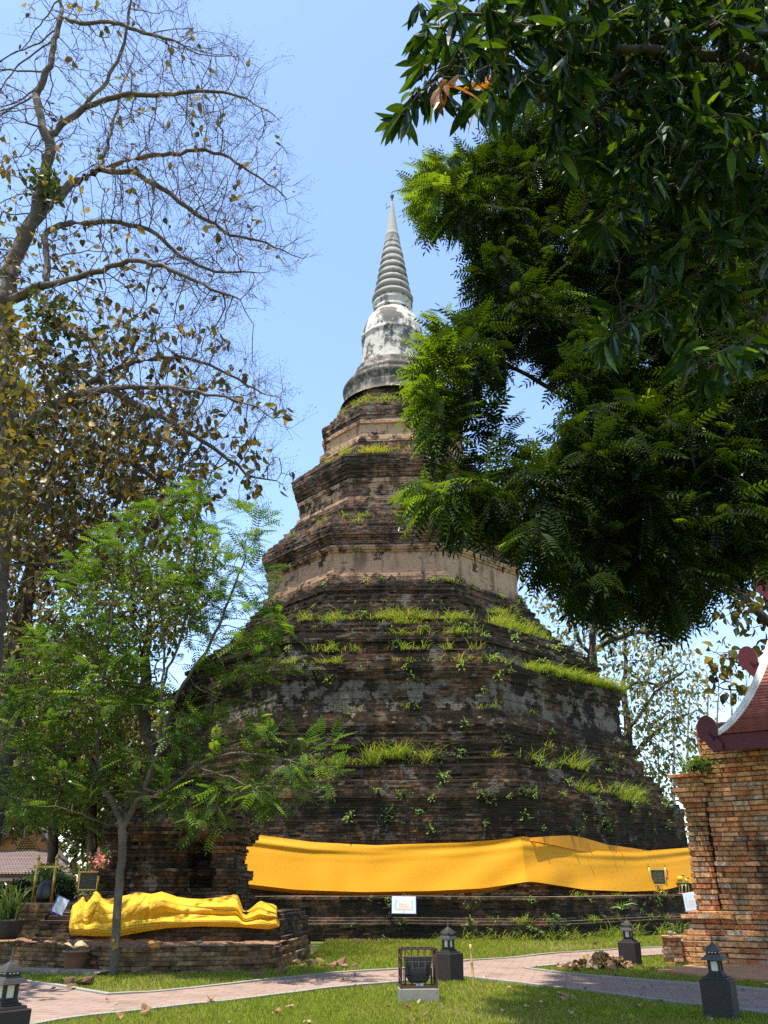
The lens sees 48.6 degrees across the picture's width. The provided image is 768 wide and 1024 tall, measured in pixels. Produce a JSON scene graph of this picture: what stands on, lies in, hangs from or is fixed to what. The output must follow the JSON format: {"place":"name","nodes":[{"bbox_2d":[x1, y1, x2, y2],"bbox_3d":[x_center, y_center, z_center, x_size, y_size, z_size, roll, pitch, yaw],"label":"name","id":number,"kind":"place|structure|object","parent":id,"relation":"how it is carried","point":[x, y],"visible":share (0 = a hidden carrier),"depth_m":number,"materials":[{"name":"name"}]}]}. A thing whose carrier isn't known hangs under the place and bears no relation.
{"place":"outdoors","nodes":[
{"label":"outdoors","id":0,"kind":"place"},
{"bbox_2d":[0,0,767,877],"label":"sky","id":1,"kind":"structure","parent":0,"point":[342,70],"materials":[{"name":"blue"}]},
{"bbox_2d":[0,892,767,1023],"bbox_3d":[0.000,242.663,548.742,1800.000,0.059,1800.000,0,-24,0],"label":"lawn","id":2,"kind":"structure","parent":0,"point":[314,945],"depth_m":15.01,"materials":[{"name":"plant"}]},
{"bbox_2d":[0,881,21,900],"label":"bush","id":3,"kind":"object","parent":2,"relation":"on","point":[4,885],"visible":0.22,"depth_m":26.45,"materials":[{"name":"green plant"}]},
{"bbox_2d":[0,947,31,1023],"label":"garden lantern","id":4,"kind":"object","parent":2,"relation":"on","point":[13,1010],"visible":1,"depth_m":8.64,"materials":[{"name":"stone"}]},
{"bbox_2d":[0,302,44,571],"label":"shade tree","id":5,"kind":"object","parent":2,"relation":"on","point":[9,455],"visible":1,"depth_m":17.51,"materials":[{"name":"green plant"}]},
{"bbox_2d":[9,877,36,901],"bbox_3d":[-12.923,13.873,29.951,1.321,1.910,1.096,0,-24,0],"label":"bush","id":6,"kind":"object","parent":2,"relation":"on","point":[26,884],"visible":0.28,"depth_m":30.07,"materials":[{"name":"green plant"}]},
{"bbox_2d":[0,621,73,845],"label":"background tree","id":7,"kind":"object","parent":2,"relation":"on","point":[14,824],"visible":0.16,"depth_m":36.95,"materials":[{"name":"green plant"}]},
{"bbox_2d":[0,827,76,901],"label":"gabled house","id":8,"kind":"structure","parent":2,"relation":"on","point":[18,860],"depth_m":54.82,"materials":[{"name":"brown wood"}]},
{"bbox_2d":[7,902,76,938],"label":"retaining wall","id":9,"kind":"structure","parent":2,"relation":"on","point":[32,914],"depth_m":21.12,"materials":[{"name":"brick"}]},
{"bbox_2d":[36,880,53,901],"bbox_3d":[-8.969,10.043,22.567,0.460,0.550,0.205,0,-24,0],"label":"dark gong","id":10,"kind":"object","parent":9,"relation":"on","point":[44,891],"visible":1,"depth_m":22.48,"materials":[{"name":"metal"}]},
{"bbox_2d":[31,854,59,901],"bbox_3d":[-8.999,9.700,22.608,0.720,1.170,0.100,-2,-24,6],"label":"gold stand","id":11,"kind":"object","parent":9,"relation":"on","point":[55,867],"visible":1,"depth_m":22.61,"materials":[{"name":"metal"}]},
{"bbox_2d":[76,862,100,900],"bbox_3d":[-7.968,9.947,22.936,0.592,0.994,0.064,6,-24,-13],"label":"gold notice board","id":12,"kind":"object","parent":9,"relation":"on","point":[87,880],"visible":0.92,"depth_m":22.93,"materials":[{"name":"metal"}]},
{"bbox_2d":[23,862,69,901],"bbox_3d":[-13.116,14.799,32.788,1.954,2.490,1.602,0,-24,0],"label":"bush","id":13,"kind":"object","parent":2,"relation":"on","point":[47,873],"visible":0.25,"depth_m":32.90,"materials":[{"name":"plant"}]},
{"bbox_2d":[4,809,100,893],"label":"distant wood","id":14,"kind":"object","parent":2,"relation":"on","point":[72,864],"depth_m":85.14,"materials":[{"name":"plant"}]},
{"bbox_2d":[0,966,108,976],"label":"stone edging","id":15,"kind":"object","parent":2,"relation":"on","point":[74,971],"visible":0.51,"depth_m":16.73,"materials":[{"name":"stone"}]},
{"bbox_2d":[47,873,80,901],"bbox_3d":[-10.800,13.020,28.142,1.338,2.033,1.113,0,-24,0],"label":"bush","id":16,"kind":"object","parent":2,"relation":"on","point":[65,887],"visible":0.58,"depth_m":28.14,"materials":[{"name":"green plant"}]},
{"bbox_2d":[3,614,129,873],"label":"background tree","id":17,"kind":"object","parent":2,"relation":"on","point":[53,846],"visible":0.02,"depth_m":48.65,"materials":[{"name":"green plant"}]},
{"bbox_2d":[61,977,73,984],"bbox_3d":[-5.636,8.366,15.171,0.208,0.181,0.320,-16,-13,-34],"label":"fallen brick","id":18,"kind":"object","parent":2,"relation":"on","point":[67,980],"visible":0.76,"depth_m":15.08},
{"bbox_2d":[62,949,89,968],"bbox_3d":[-6.256,9.098,17.247,0.543,0.403,0.541,0,-24,0],"label":"clay pot","id":19,"kind":"object","parent":2,"relation":"on","point":[74,958],"visible":0.91,"depth_m":17.10,"materials":[{"name":"ceramic"}]},
{"bbox_2d":[73,940,87,948],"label":"dry leaf","id":20,"kind":"object","parent":19,"relation":"in","point":[79,943],"visible":1,"depth_m":15.53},
{"bbox_2d":[73,976,94,984],"bbox_3d":[-5.250,8.191,14.857,0.423,0.136,0.248,-24,-33,30],"label":"fallen brick","id":21,"kind":"object","parent":2,"relation":"on","point":[88,980],"visible":0.86,"depth_m":14.79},
{"bbox_2d":[69,846,110,899],"bbox_3d":[-9.298,11.738,27.622,1.729,2.005,1.697,-7,-25,16],"label":"flowering bush","id":22,"kind":"object","parent":2,"relation":"on","point":[95,863],"visible":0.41,"depth_m":27.58,"materials":[{"name":"plant"}]},
{"bbox_2d":[21,638,166,893],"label":"background tree","id":23,"kind":"object","parent":2,"relation":"on","point":[91,836],"visible":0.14,"depth_m":41.48,"materials":[{"name":"green plant"}]},
{"bbox_2d":[0,345,192,843],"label":"background tree","id":24,"kind":"object","parent":2,"relation":"on","point":[26,597],"visible":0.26,"depth_m":31.67,"materials":[{"name":"brown plant"}]},
{"bbox_2d":[89,844,111,898],"bbox_3d":[-10.108,13.755,31.110,1.633,3.053,1.487,0,-24,0],"label":"bush","id":25,"kind":"object","parent":2,"relation":"on","point":[105,853],"visible":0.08,"depth_m":31.35,"materials":[{"name":"pink plant"}]},
{"bbox_2d":[110,938,117,949],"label":"dry leaf","id":26,"kind":"object","parent":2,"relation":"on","point":[113,944],"visible":1,"depth_m":15.79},
{"bbox_2d":[58,681,173,862],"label":"background tree","id":27,"kind":"object","parent":2,"relation":"on","point":[77,841],"visible":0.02,"depth_m":51.28,"materials":[{"name":"green plant"}]},
{"bbox_2d":[85,720,164,849],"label":"background tree","id":28,"kind":"object","parent":2,"relation":"on","point":[103,809],"visible":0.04,"depth_m":46.36,"materials":[{"name":"green plant"}]},
{"bbox_2d":[132,966,149,973],"bbox_3d":[-4.862,9.133,16.965,0.357,0.220,0.236,10,-37,-21],"label":"fallen brick","id":29,"kind":"object","parent":2,"relation":"on","point":[137,970],"visible":0.85,"depth_m":16.90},
{"bbox_2d":[141,1003,150,1014],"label":"dry leaf","id":30,"kind":"object","parent":2,"relation":"on","point":[145,1007],"visible":1,"depth_m":11.43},
{"bbox_2d":[71,525,225,793],"bbox_3d":[-10.958,8.378,37.753,7.385,18.206,6.856,0,-24,0],"label":"background tree","id":31,"kind":"object","parent":2,"relation":"on","point":[148,736],"visible":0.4,"depth_m":38.08,"materials":[{"name":"green plant"}]},
{"bbox_2d":[147,940,159,947],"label":"dry leaf","id":32,"kind":"object","parent":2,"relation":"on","point":[152,943],"visible":1,"depth_m":15.81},
{"bbox_2d":[0,935,310,974],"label":"brick plinth","id":33,"kind":"structure","parent":2,"relation":"on","point":[182,956],"depth_m":17.64,"materials":[{"name":"brick"}]},
{"bbox_2d":[0,882,32,939],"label":"potted plant","id":34,"kind":"object","parent":33,"relation":"on","point":[11,924],"visible":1,"depth_m":18.85,"materials":[{"name":"green plant"}]},
{"bbox_2d":[21,932,34,939],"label":"dry leaf","id":35,"kind":"object","parent":33,"relation":"on","point":[29,936],"visible":1,"depth_m":17.91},
{"bbox_2d":[40,930,52,937],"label":"dry leaf","id":36,"kind":"object","parent":33,"relation":"on","point":[47,932],"visible":1,"depth_m":18.49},
{"bbox_2d":[53,935,66,942],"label":"dry leaf","id":37,"kind":"object","parent":33,"relation":"on","point":[60,938],"visible":0.96,"depth_m":17.19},
{"bbox_2d":[31,909,310,946],"bbox_3d":[-4.951,10.130,20.660,6.121,0.878,3.490,0,-24,0],"label":"brick altar","id":38,"kind":"object","parent":33,"relation":"on","point":[293,923],"visible":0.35,"depth_m":19.35,"materials":[{"name":"brick"}]},
{"bbox_2d":[50,895,69,917],"bbox_3d":[-7.244,8.814,19.047,0.305,0.395,0.035,36,-52,-16],"label":"tilted sign","id":39,"kind":"object","parent":38,"relation":"on","point":[60,905],"visible":1,"depth_m":19.02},
{"bbox_2d":[69,891,279,935],"bbox_3d":[-4.810,9.360,19.755,4.824,1.028,1.574,1,-24,-3],"label":"yellow draped cloth","id":40,"kind":"object","parent":38,"relation":"on","point":[140,912],"visible":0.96,"depth_m":19.22,"materials":[{"name":"fabric"}]},
{"bbox_2d":[97,777,260,908],"bbox_3d":[-5.309,8.798,22.239,3.808,3.602,3.163,0,-24,0],"label":"ruined brick shrine","id":41,"kind":"object","parent":38,"relation":"on","point":[155,863],"visible":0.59,"depth_m":21.17,"materials":[{"name":"brick"}]},
{"bbox_2d":[0,0,326,679],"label":"teak tree","id":42,"kind":"object","parent":2,"relation":"on","point":[47,186],"visible":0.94,"depth_m":26.95,"materials":[{"name":"brown plant"}]},
{"bbox_2d":[0,472,355,974],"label":"young tree","id":43,"kind":"object","parent":2,"relation":"on","point":[221,595],"visible":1,"depth_m":18.35,"materials":[{"name":"green plant"}]},
{"bbox_2d":[251,972,265,976],"bbox_3d":[-2.422,8.979,16.521,0.264,0.094,0.175,16,-30,-31],"label":"fallen brick","id":44,"kind":"object","parent":2,"relation":"on","point":[257,973],"visible":0.59,"depth_m":16.48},
{"bbox_2d":[275,968,287,974],"bbox_3d":[-2.024,9.060,16.771,0.192,0.108,0.247,-6,-24,13],"label":"fallen brick","id":45,"kind":"object","parent":2,"relation":"on","point":[281,971],"visible":0.73,"depth_m":16.70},
{"bbox_2d":[305,960,316,966],"bbox_3d":[-1.592,9.896,18.617,0.218,0.198,0.327,-4,-27,8],"label":"fallen brick","id":46,"kind":"object","parent":2,"relation":"on","point":[310,962],"visible":0.66,"depth_m":18.52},
{"bbox_2d":[336,956,346,966],"bbox_3d":[-0.963,9.808,18.515,0.211,0.204,0.352,-21,-24,18],"label":"fallen brick","id":47,"kind":"object","parent":2,"relation":"on","point":[341,961],"visible":0.54,"depth_m":18.46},
{"bbox_2d":[74,194,693,941],"bbox_3d":[0.556,-1.101,49.090,28.357,44.940,28.386,0,-24,0],"label":"brick stupa","id":48,"kind":"object","parent":2,"relation":"on","point":[340,556],"visible":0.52,"depth_m":34.41,"materials":[{"name":"brick"}]},
{"bbox_2d":[263,784,282,793],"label":"wall weed","id":49,"kind":"object","parent":48,"relation":"on","point":[275,789],"depth_m":30.68,"materials":[{"name":"green plant"}]},
{"bbox_2d":[342,810,354,822],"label":"wall weed","id":50,"kind":"object","parent":48,"relation":"on","point":[349,816],"depth_m":30.02,"materials":[{"name":"green plant"}]},
{"bbox_2d":[370,786,389,796],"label":"wall weed","id":51,"kind":"object","parent":48,"relation":"on","point":[378,791],"depth_m":30.32,"materials":[{"name":"green plant"}]},
{"bbox_2d":[377,814,392,826],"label":"wall weed","id":52,"kind":"object","parent":48,"relation":"on","point":[382,819],"depth_m":29.95,"materials":[{"name":"green plant"}]},
{"bbox_2d":[381,803,400,819],"bbox_3d":[0.279,10.609,30.183,0.764,0.595,0.708,-4,-24,10],"label":"wall weed","id":53,"kind":"object","parent":48,"relation":"on","point":[386,812],"depth_m":30.05,"materials":[{"name":"green plant"}]},
{"bbox_2d":[391,636,404,650],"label":"wall weed","id":54,"kind":"object","parent":48,"relation":"on","point":[395,645],"depth_m":35.10,"materials":[{"name":"green plant"}]},
{"bbox_2d":[395,918,407,926],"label":"weed clump","id":55,"kind":"object","parent":48,"relation":"on","point":[401,922],"visible":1,"depth_m":27.48,"materials":[{"name":"green plant"}]},
{"bbox_2d":[391,896,416,914],"bbox_3d":[0.643,12.712,27.534,0.815,0.575,0.038,1,-43,0],"label":"white sign","id":56,"kind":"object","parent":48,"relation":"attached to","point":[403,905],"visible":1,"depth_m":27.51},
{"bbox_2d":[398,788,413,801],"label":"wall weed","id":57,"kind":"object","parent":48,"relation":"on","point":[404,794],"depth_m":30.16,"materials":[{"name":"green plant"}]},
{"bbox_2d":[401,749,416,762],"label":"wall weed","id":58,"kind":"object","parent":48,"relation":"on","point":[407,756],"depth_m":31.73,"materials":[{"name":"green plant"}]},
{"bbox_2d":[411,807,423,818],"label":"wall weed","id":59,"kind":"object","parent":48,"relation":"on","point":[419,813],"depth_m":29.98,"materials":[{"name":"green plant"}]},
{"bbox_2d":[430,748,450,763],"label":"wall weed","id":60,"kind":"object","parent":48,"relation":"on","point":[441,757],"depth_m":31.68,"materials":[{"name":"green plant"}]},
{"bbox_2d":[437,770,450,782],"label":"wall weed","id":61,"kind":"object","parent":48,"relation":"on","point":[447,772],"depth_m":31.02,"materials":[{"name":"green plant"}]},
{"bbox_2d":[456,659,466,670],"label":"wall weed","id":62,"kind":"object","parent":48,"relation":"on","point":[459,664],"depth_m":33.92,"materials":[{"name":"green plant"}]},
{"bbox_2d":[455,747,471,756],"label":"wall weed","id":63,"kind":"object","parent":48,"relation":"on","point":[461,753],"depth_m":32.04,"materials":[{"name":"green plant"}]},
{"bbox_2d":[458,630,475,636],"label":"wall weed","id":64,"kind":"object","parent":48,"relation":"on","point":[464,634],"depth_m":35.27,"materials":[{"name":"green plant"}]},
{"bbox_2d":[244,835,693,895],"bbox_3d":[5.432,12.826,31.025,21.190,2.085,4.605,8,-25,-18],"label":"saffron cloth band","id":65,"kind":"object","parent":48,"relation":"attached to","point":[277,864],"visible":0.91,"depth_m":29.21,"materials":[{"name":"fabric"}]},
{"bbox_2d":[478,652,493,664],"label":"wall weed","id":66,"kind":"object","parent":48,"relation":"on","point":[482,657],"depth_m":34.00,"materials":[{"name":"green plant"}]},
{"bbox_2d":[485,790,496,805],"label":"wall weed","id":67,"kind":"object","parent":48,"relation":"on","point":[488,799],"depth_m":29.96,"materials":[{"name":"green plant"}]},
{"bbox_2d":[492,670,503,680],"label":"wall weed","id":68,"kind":"object","parent":48,"relation":"attached to","point":[499,674],"depth_m":33.91,"materials":[{"name":"green plant"}]},
{"bbox_2d":[502,733,512,742],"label":"wall weed","id":69,"kind":"object","parent":48,"relation":"attached to","point":[507,738],"depth_m":32.14,"materials":[{"name":"green plant"}]},
{"bbox_2d":[511,632,520,642],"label":"wall weed","id":70,"kind":"object","parent":48,"relation":"on","point":[514,637],"depth_m":37.14,"materials":[{"name":"green plant"}]},
{"bbox_2d":[516,784,528,796],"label":"wall weed","id":71,"kind":"object","parent":48,"relation":"on","point":[520,791],"depth_m":30.08,"materials":[{"name":"green plant"}]},
{"bbox_2d":[520,808,533,819],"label":"wall weed","id":72,"kind":"object","parent":48,"relation":"attached to","point":[524,814],"depth_m":29.77,"materials":[{"name":"green plant"}]},
{"bbox_2d":[524,897,541,905],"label":"platform weed","id":73,"kind":"object","parent":48,"relation":"attached to","point":[532,901],"visible":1,"depth_m":27.82,"materials":[{"name":"green plant"}]},
{"bbox_2d":[562,671,571,681],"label":"wall weed","id":74,"kind":"object","parent":48,"relation":"on","point":[564,677],"depth_m":36.75,"materials":[{"name":"green plant"}]},
{"bbox_2d":[566,640,582,652],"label":"wall weed","id":75,"kind":"object","parent":48,"relation":"on","point":[570,647],"depth_m":40.20,"materials":[{"name":"green plant"}]},
{"bbox_2d":[569,822,584,836],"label":"wall weed","id":76,"kind":"object","parent":48,"relation":"attached to","point":[577,830],"depth_m":31.26,"materials":[{"name":"green plant"}]},
{"bbox_2d":[573,700,581,709],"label":"wall weed","id":77,"kind":"object","parent":48,"relation":"on","point":[576,705],"depth_m":36.97,"materials":[{"name":"green plant"}]},
{"bbox_2d":[602,818,616,831],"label":"wall weed","id":78,"kind":"object","parent":48,"relation":"on","point":[607,825],"depth_m":32.48,"materials":[{"name":"green plant"}]},
{"bbox_2d":[606,761,617,770],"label":"wall weed","id":79,"kind":"object","parent":48,"relation":"attached to","point":[611,766],"depth_m":36.14,"materials":[{"name":"green plant"}]},
{"bbox_2d":[607,901,639,909],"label":"hanging plant","id":80,"kind":"object","parent":48,"relation":"hanging from","point":[622,907],"visible":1,"depth_m":29.50,"materials":[{"name":"green plant"}]},
{"bbox_2d":[648,862,667,894],"bbox_3d":[10.557,14.042,32.714,0.779,1.217,0.088,3,-24,-7],"label":"gold notice board","id":81,"kind":"object","parent":48,"relation":"on","point":[659,877],"visible":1,"depth_m":32.72,"materials":[{"name":"metal"}]},
{"bbox_2d":[661,800,673,807],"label":"wall weed","id":82,"kind":"object","parent":48,"relation":"on","point":[666,805],"depth_m":35.78,"materials":[{"name":"green plant"}]},
{"bbox_2d":[676,874,689,893],"bbox_3d":[11.729,14.570,33.356,0.524,0.732,0.527,0,-24,0],"label":"offering stand","id":83,"kind":"object","parent":48,"relation":"on","point":[680,880],"visible":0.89,"depth_m":33.31,"materials":[{"name":"gold metal"}]},
{"bbox_2d":[683,892,697,911],"bbox_3d":[11.257,14.271,31.185,0.555,0.655,0.036,-26,-48,30],"label":"sign","id":84,"kind":"object","parent":48,"relation":"attached to","point":[689,902],"visible":0.86,"depth_m":31.20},
{"bbox_2d":[27,946,767,1023],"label":"kerb","id":85,"kind":"structure","parent":2,"relation":"on","point":[308,990],"depth_m":14.58,"materials":[{"name":"concrete"}]},
{"bbox_2d":[397,947,439,1003],"bbox_3d":[0.520,7.124,13.084,0.619,0.771,0.430,2,-24,-4],"label":"iron cage","id":86,"kind":"object","parent":2,"relation":"on","point":[408,992],"visible":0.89,"depth_m":12.91,"materials":[{"name":"metal"}]},
{"bbox_2d":[403,956,431,985],"bbox_3d":[0.521,7.071,13.097,0.444,0.420,0.169,2,-24,-4],"label":"floodlight","id":87,"kind":"object","parent":86,"relation":"on","point":[418,975],"visible":0.92,"depth_m":13.06,"materials":[{"name":"black plastic"}]},
{"bbox_2d":[437,919,463,982],"bbox_3d":[1.200,8.173,15.852,0.390,1.074,0.390,-21,-31,39],"label":"garden lantern","id":88,"kind":"object","parent":2,"relation":"on","point":[450,961],"visible":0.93,"depth_m":15.67,"materials":[{"name":"stone"}]},
{"bbox_2d":[469,944,474,988],"bbox_3d":[1.533,7.923,14.822,0.078,0.706,0.051,-9,-25,20],"label":"bamboo stake","id":89,"kind":"object","parent":2,"relation":"on","point":[471,962],"visible":0.87,"depth_m":14.82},
{"bbox_2d":[548,916,570,938],"bbox_3d":[5.620,13.208,27.069,0.772,0.648,0.832,0,-24,0],"label":"weed clump","id":90,"kind":"object","parent":2,"relation":"on","point":[556,927],"visible":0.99,"depth_m":27.15,"materials":[{"name":"green plant"}]},
{"bbox_2d":[374,0,767,420],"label":"mango tree","id":91,"kind":"object","parent":2,"relation":"on","point":[666,46],"visible":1,"depth_m":6.67,"materials":[{"name":"green plant"}]},
{"bbox_2d":[384,6,767,656],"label":"feathery tree","id":92,"kind":"object","parent":2,"relation":"on","point":[665,519],"visible":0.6,"depth_m":12.71,"materials":[{"name":"green plant"}]},
{"bbox_2d":[536,950,658,970],"bbox_3d":[4.503,9.535,18.048,2.672,0.465,1.424,0,-24,0],"label":"leaf heap","id":93,"kind":"object","parent":2,"relation":"on","point":[606,960],"visible":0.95,"depth_m":17.91,"materials":[{"name":"plant"}]},
{"bbox_2d":[520,563,705,674],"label":"teak tree","id":94,"kind":"object","parent":2,"relation":"on","point":[593,650],"visible":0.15,"depth_m":57.27,"materials":[{"name":"green plant"}]},
{"bbox_2d":[617,917,641,965],"bbox_3d":[5.450,9.540,18.965,0.390,1.074,0.390,-15,-28,31],"label":"garden lantern","id":95,"kind":"object","parent":2,"relation":"on","point":[629,947],"visible":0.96,"depth_m":18.80,"materials":[{"name":"stone"}]},
{"bbox_2d":[585,618,719,802],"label":"teak tree","id":96,"kind":"object","parent":2,"relation":"on","point":[626,712],"visible":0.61,"depth_m":60.97,"materials":[{"name":"green plant"}]},
{"bbox_2d":[643,731,671,798],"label":"bare tree","id":97,"kind":"object","parent":2,"relation":"on","point":[657,762],"visible":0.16,"depth_m":85.09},
{"bbox_2d":[660,935,683,963],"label":"brick pier","id":98,"kind":"structure","parent":2,"relation":"on","point":[672,950],"depth_m":19.11,"materials":[{"name":"brick"}]},
{"bbox_2d":[662,695,685,803],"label":"bare tree","id":99,"kind":"object","parent":2,"relation":"on","point":[673,765],"visible":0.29,"depth_m":81.28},
{"bbox_2d":[674,683,695,846],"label":"bare tree","id":100,"kind":"object","parent":2,"relation":"on","point":[689,721],"visible":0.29,"depth_m":78.65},
{"bbox_2d":[690,668,713,715],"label":"bare tree","id":101,"kind":"object","parent":2,"relation":"on","point":[707,701],"visible":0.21,"depth_m":85.45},
{"bbox_2d":[703,660,728,722],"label":"bare tree","id":102,"kind":"object","parent":2,"relation":"on","point":[717,715],"visible":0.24,"depth_m":81.44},
{"bbox_2d":[667,579,767,964],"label":"brick hall","id":103,"kind":"structure","parent":2,"relation":"on","point":[726,811],"depth_m":20.12,"materials":[{"name":"brick"}]},
{"bbox_2d":[674,746,724,784],"bbox_3d":[7.711,6.183,20.771,1.495,0.921,1.068,10,-25,-21],"label":"wall top shrub","id":104,"kind":"object","parent":103,"relation":"on","point":[695,766],"visible":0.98,"depth_m":20.73,"materials":[{"name":"green plant"}]},
{"bbox_2d":[699,932,739,1020],"bbox_3d":[4.470,6.236,11.438,0.390,1.074,0.390,-14,-27,29],"label":"garden lantern","id":105,"kind":"object","parent":2,"relation":"on","point":[718,990],"visible":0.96,"depth_m":11.25,"materials":[{"name":"stone"}]},
{"bbox_2d":[716,675,739,715],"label":"bare tree","id":106,"kind":"object","parent":2,"relation":"on","point":[730,682],"visible":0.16,"depth_m":84.77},
{"bbox_2d":[695,568,767,705],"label":"tree foliage","id":107,"kind":"object","parent":2,"relation":"on","point":[758,608],"visible":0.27,"depth_m":30.01,"materials":[{"name":"green plant"}]},
{"bbox_2d":[17,948,767,1021],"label":"path","id":108,"kind":"structure","parent":0,"point":[45,1002],"depth_m":14.36,"materials":[{"name":"concrete"}]},
{"bbox_2d":[281,392,691,940],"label":"ledge grass","id":109,"kind":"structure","parent":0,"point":[612,685],"depth_m":35.30,"materials":[{"name":"plant"}]},
{"bbox_2d":[657,964,767,982],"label":"brick paving","id":110,"kind":"structure","parent":0,"point":[756,972],"depth_m":17.00,"materials":[{"name":"brick"}]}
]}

